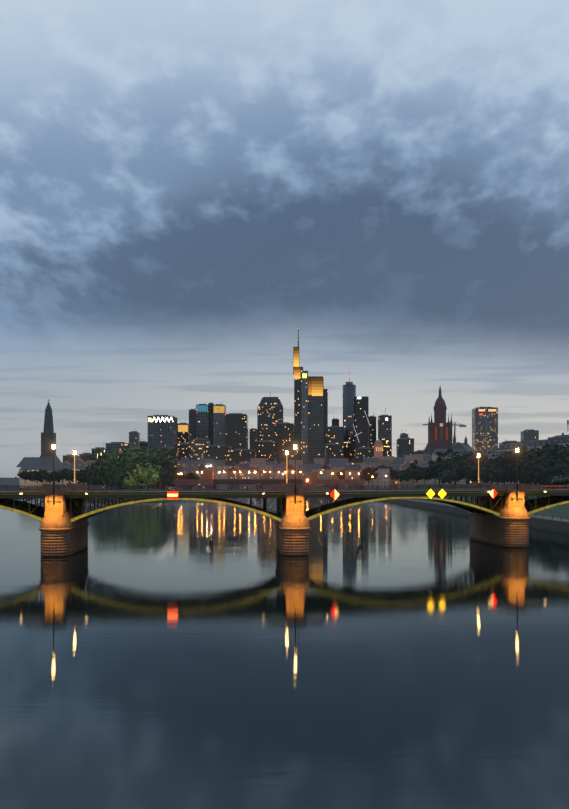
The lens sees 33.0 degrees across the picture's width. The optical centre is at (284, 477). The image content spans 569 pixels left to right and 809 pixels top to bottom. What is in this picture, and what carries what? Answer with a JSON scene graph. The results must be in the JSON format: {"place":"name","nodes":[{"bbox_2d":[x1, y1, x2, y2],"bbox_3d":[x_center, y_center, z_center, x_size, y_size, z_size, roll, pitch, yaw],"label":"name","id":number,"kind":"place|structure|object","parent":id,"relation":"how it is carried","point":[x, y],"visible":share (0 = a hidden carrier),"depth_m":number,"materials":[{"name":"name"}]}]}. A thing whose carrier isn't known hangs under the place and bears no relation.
{"place":"outdoors","nodes":[
{"label":"outdoors","id":0,"kind":"place"},
{"bbox_2d":[20,483,103,556],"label":"bridge pier","id":1,"kind":"structure","parent":0,"point":[62,535],"depth_m":145.65,"materials":[{"name":"brown stone"}]},
{"bbox_2d":[0,485,44,521],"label":"bridge span","id":2,"kind":"object","parent":1,"relation":"on","point":[31,510],"visible":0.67,"depth_m":148.35,"materials":[{"name":"black metal"}]},
{"bbox_2d":[65,485,285,521],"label":"bridge span","id":3,"kind":"object","parent":1,"relation":"on","point":[215,495],"visible":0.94,"depth_m":149.03,"materials":[{"name":"black metal"}]},
{"bbox_2d":[0,478,174,489],"bbox_3d":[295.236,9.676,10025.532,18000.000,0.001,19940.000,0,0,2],"label":"ground","id":4,"kind":"structure","parent":0,"point":[9,481],"depth_m":1741.05,"materials":[{"name":"grey"}]},
{"bbox_2d":[16,399,63,467],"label":"church","id":5,"kind":"structure","parent":4,"relation":"on","point":[48,440],"depth_m":941.34,"materials":[{"name":"grey stone"}]},
{"bbox_2d":[63,454,78,462],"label":"block","id":6,"kind":"structure","parent":4,"relation":"on","point":[69,458],"depth_m":1510.54,"materials":[{"name":"grey concrete"}]},
{"bbox_2d":[79,453,91,462],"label":"block","id":7,"kind":"structure","parent":4,"relation":"on","point":[84,457],"depth_m":1459.47,"materials":[{"name":"grey concrete"}]},
{"bbox_2d":[91,447,105,459],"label":"block","id":8,"kind":"structure","parent":4,"relation":"on","point":[102,448],"depth_m":1408.67,"materials":[{"name":"grey concrete"}]},
{"bbox_2d":[105,441,132,456],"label":"block","id":9,"kind":"structure","parent":4,"relation":"on","point":[117,446],"depth_m":1357.51,"materials":[{"name":"grey concrete"}]},
{"bbox_2d":[129,431,139,450],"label":"block","id":10,"kind":"structure","parent":4,"relation":"on","point":[134,438],"depth_m":1909.65,"materials":[{"name":"grey concrete"}]},
{"bbox_2d":[140,441,147,447],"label":"block","id":11,"kind":"structure","parent":4,"relation":"on","point":[144,443],"depth_m":1959.20,"materials":[{"name":"grey concrete"}]},
{"bbox_2d":[147,415,176,453],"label":"high-rise building","id":12,"kind":"structure","parent":4,"relation":"on","point":[162,430],"depth_m":1707.16,"materials":[{"name":"grey glass"}]},
{"bbox_2d":[157,446,178,468],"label":"block","id":13,"kind":"structure","parent":4,"relation":"on","point":[175,451],"depth_m":1566.37,"materials":[{"name":"grey concrete"}]},
{"bbox_2d":[174,438,189,460],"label":"building","id":14,"kind":"structure","parent":4,"relation":"on","point":[184,449],"depth_m":1665.80,"materials":[{"name":"grey concrete"}]},
{"bbox_2d":[177,423,189,442],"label":"building","id":15,"kind":"structure","parent":4,"relation":"on","point":[183,430],"depth_m":1906.72,"materials":[{"name":"black metal"}]},
{"bbox_2d":[189,409,195,438],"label":"skyscraper","id":16,"kind":"structure","parent":4,"relation":"on","point":[192,417],"depth_m":2056.62,"materials":[{"name":"grey glass"}]},
{"bbox_2d":[190,438,208,459],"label":"building","id":17,"kind":"structure","parent":4,"relation":"on","point":[197,448],"depth_m":1655.05,"materials":[{"name":"grey concrete"}]},
{"bbox_2d":[196,404,208,438],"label":"skyscraper","id":18,"kind":"structure","parent":4,"relation":"on","point":[202,420],"depth_m":2005.81,"materials":[{"name":"grey glass"}]},
{"bbox_2d":[208,403,213,444],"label":"skyscraper","id":19,"kind":"structure","parent":4,"relation":"on","point":[211,422],"depth_m":2015.31,"materials":[{"name":"black glass"}]},
{"bbox_2d":[205,440,231,463],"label":"block","id":20,"kind":"structure","parent":4,"relation":"on","point":[218,452],"depth_m":1563.80,"materials":[{"name":"grey concrete"}]},
{"bbox_2d":[213,404,225,445],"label":"skyscraper","id":21,"kind":"structure","parent":4,"relation":"on","point":[219,411],"depth_m":2004.80,"materials":[{"name":"grey glass"}]},
{"bbox_2d":[225,413,247,449],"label":"office tower","id":22,"kind":"structure","parent":4,"relation":"on","point":[236,430],"depth_m":1953.69,"materials":[{"name":"black glass"}]},
{"bbox_2d":[230,447,255,464],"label":"block","id":23,"kind":"structure","parent":4,"relation":"on","point":[237,456],"depth_m":1542.65,"materials":[{"name":"grey concrete"}]},
{"bbox_2d":[124,467,364,488],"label":"waterfront buildings","id":24,"kind":"structure","parent":4,"relation":"on","point":[208,476],"depth_m":550.78,"materials":[{"name":"stone"}]},
{"bbox_2d":[178,465,358,481],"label":"street lights","id":25,"kind":"object","parent":24,"relation":"on","point":[255,472],"visible":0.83,"depth_m":555.54},
{"bbox_2d":[19,449,480,488],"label":"riverside buildings","id":26,"kind":"structure","parent":4,"relation":"on","point":[354,466],"depth_m":883.81,"materials":[{"name":"stone"}]},
{"bbox_2d":[249,425,256,449],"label":"slim tower","id":27,"kind":"structure","parent":4,"relation":"on","point":[252,435],"depth_m":2102.88,"materials":[{"name":"grey concrete"}]},
{"bbox_2d":[254,438,275,460],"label":"building","id":28,"kind":"structure","parent":4,"relation":"on","point":[266,449],"depth_m":1701.63,"materials":[{"name":"grey concrete"}]},
{"bbox_2d":[257,397,283,440],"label":"chamfered tower","id":29,"kind":"structure","parent":4,"relation":"on","point":[270,411],"depth_m":2051.99,"materials":[{"name":"grey glass"}]},
{"bbox_2d":[274,422,293,464],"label":"dark tower block","id":30,"kind":"structure","parent":4,"relation":"on","point":[284,435],"depth_m":1750.70,"materials":[{"name":"black concrete"}]},
{"bbox_2d":[291,441,298,459],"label":"block","id":31,"kind":"structure","parent":4,"relation":"on","point":[293,451],"depth_m":1600.09,"materials":[{"name":"grey concrete"}]},
{"bbox_2d":[293,327,327,462],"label":"skyscraper","id":32,"kind":"structure","parent":4,"relation":"on","point":[310,412],"depth_m":1894.55,"materials":[{"name":"grey glass"}]},
{"bbox_2d":[324,444,326,464],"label":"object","id":33,"kind":"structure","parent":4,"relation":"on","point":[325,458],"depth_m":1099.01,"materials":[{"name":"grey metal"}]},
{"bbox_2d":[327,426,342,457],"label":"high-rise building","id":34,"kind":"structure","parent":4,"relation":"on","point":[335,434],"depth_m":1797.79,"materials":[{"name":"black metal"}]},
{"bbox_2d":[332,418,338,425],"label":"building","id":35,"kind":"structure","parent":4,"relation":"on","point":[335,421],"depth_m":2097.50,"materials":[{"name":"black metal"}]},
{"bbox_2d":[343,366,368,461],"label":"tower","id":36,"kind":"structure","parent":4,"relation":"on","point":[355,408],"depth_m":1830.11,"materials":[{"name":"grey glass"}]},
{"bbox_2d":[369,415,375,447],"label":"skyscraper","id":37,"kind":"structure","parent":4,"relation":"on","point":[372,430],"depth_m":1995.34,"materials":[{"name":"grey glass"}]},
{"bbox_2d":[378,415,391,455],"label":"skyscraper","id":38,"kind":"structure","parent":4,"relation":"on","point":[385,427],"depth_m":1894.81,"materials":[{"name":"grey glass"}]},
{"bbox_2d":[379,437,390,455],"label":"building","id":39,"kind":"structure","parent":38,"relation":"attached to","point":[386,442],"depth_m":1874.81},
{"bbox_2d":[396,432,413,456],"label":"building","id":40,"kind":"structure","parent":4,"relation":"on","point":[405,445],"depth_m":1495.00,"materials":[{"name":"grey glass"}]},
{"bbox_2d":[424,386,474,455],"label":"cathedral","id":41,"kind":"structure","parent":4,"relation":"on","point":[439,432],"depth_m":936.45,"materials":[{"name":"stone"}]},
{"bbox_2d":[472,407,497,450],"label":"twin tower","id":42,"kind":"structure","parent":4,"relation":"on","point":[484,428],"depth_m":2087.85,"materials":[{"name":"grey glass"}]},
{"bbox_2d":[87,498,172,501],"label":"island ground","id":43,"kind":"structure","parent":0,"point":[96,499],"depth_m":472.99,"materials":[{"name":"green plant"}]},
{"bbox_2d":[73,446,178,488],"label":"island trees","id":44,"kind":"object","parent":43,"relation":"on","point":[142,466],"visible":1,"depth_m":489.69,"materials":[{"name":"green plant"}]},
{"bbox_2d":[15,467,394,483],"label":"quay trees","id":45,"kind":"object","parent":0,"point":[40,475],"visible":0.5,"depth_m":703.13,"materials":[{"name":"green plant"}]},
{"bbox_2d":[103,408,465,445],"bbox_3d":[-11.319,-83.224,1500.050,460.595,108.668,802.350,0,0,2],"label":"cranes","id":46,"kind":"object","parent":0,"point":[459,425],"visible":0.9,"depth_m":1094.10,"materials":[{"name":"grey"}]},
{"bbox_2d":[0,488,568,808],"bbox_3d":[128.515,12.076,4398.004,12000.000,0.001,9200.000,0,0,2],"label":"river water","id":47,"kind":"structure","parent":0,"point":[181,654],"depth_m":61.87,"materials":[{"name":"liquid"}]},
{"bbox_2d":[304,484,505,520],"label":"bridge span","id":48,"kind":"object","parent":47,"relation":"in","point":[361,495],"visible":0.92,"depth_m":160.43,"materials":[{"name":"black metal"}]},
{"bbox_2d":[47,443,522,503],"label":"street lamps","id":49,"kind":"object","parent":48,"relation":"on","point":[286,454],"visible":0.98,"depth_m":164.48,"materials":[{"name":"grey metal"}]},
{"bbox_2d":[167,488,496,499],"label":"navigation signs","id":50,"kind":"object","parent":48,"relation":"attached to","point":[335,494],"visible":0.88,"depth_m":152.29,"materials":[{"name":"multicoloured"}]},
{"bbox_2d":[483,484,568,514],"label":"bridge span","id":51,"kind":"object","parent":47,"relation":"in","point":[554,497],"visible":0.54,"depth_m":168.50,"materials":[{"name":"black metal"}]},
{"bbox_2d":[0,0,568,477],"label":"sky","id":52,"kind":"structure","parent":0,"point":[187,187],"materials":[{"name":"grey"}]},
{"bbox_2d":[262,483,327,555],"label":"bridge pier","id":53,"kind":"structure","parent":0,"point":[293,528],"depth_m":147.24,"materials":[{"name":"brown stone"}]},
{"bbox_2d":[324,443,338,462],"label":"block","id":54,"kind":"structure","parent":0,"point":[332,450],"depth_m":1558.26,"materials":[{"name":"grey concrete"}]},
{"bbox_2d":[355,447,373,461],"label":"block","id":55,"kind":"structure","parent":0,"point":[361,453],"depth_m":1576.68,"materials":[{"name":"grey concrete"}]},
{"bbox_2d":[374,440,382,457],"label":"church tower","id":56,"kind":"structure","parent":0,"point":[378,448],"depth_m":1397.91,"materials":[{"name":"brown stone"}]},
{"bbox_2d":[414,447,424,453],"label":"block","id":57,"kind":"structure","parent":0,"point":[419,452],"depth_m":1544.17,"materials":[{"name":"grey concrete"}]},
{"bbox_2d":[380,484,568,533],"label":"quay promenade","id":58,"kind":"structure","parent":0,"point":[555,519],"depth_m":294.45,"materials":[{"name":"grey stone"}]},
{"bbox_2d":[391,442,568,487],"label":"trees","id":59,"kind":"object","parent":58,"relation":"on","point":[546,463],"visible":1,"depth_m":416.56,"materials":[{"name":"green plant"}]},
{"bbox_2d":[482,433,568,483],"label":"row houses","id":60,"kind":"structure","parent":58,"relation":"on","point":[563,439],"depth_m":563.03,"materials":[{"name":"paint"}]},
{"bbox_2d":[551,475,568,487],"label":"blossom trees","id":61,"kind":"object","parent":58,"relation":"on","point":[561,480],"visible":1,"depth_m":297.81,"materials":[{"name":"grey plant"}]},
{"bbox_2d":[456,483,545,547],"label":"bridge pier","id":62,"kind":"structure","parent":0,"point":[508,527],"depth_m":165.07,"materials":[{"name":"brown stone"}]},
{"bbox_2d":[499,441,518,445],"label":"block","id":63,"kind":"structure","parent":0,"point":[502,443],"depth_m":1740.26,"materials":[{"name":"grey concrete"}]},
{"bbox_2d":[521,429,538,441],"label":"building","id":64,"kind":"structure","parent":0,"point":[529,434],"depth_m":1687.86,"materials":[{"name":"grey concrete"}]}
]}

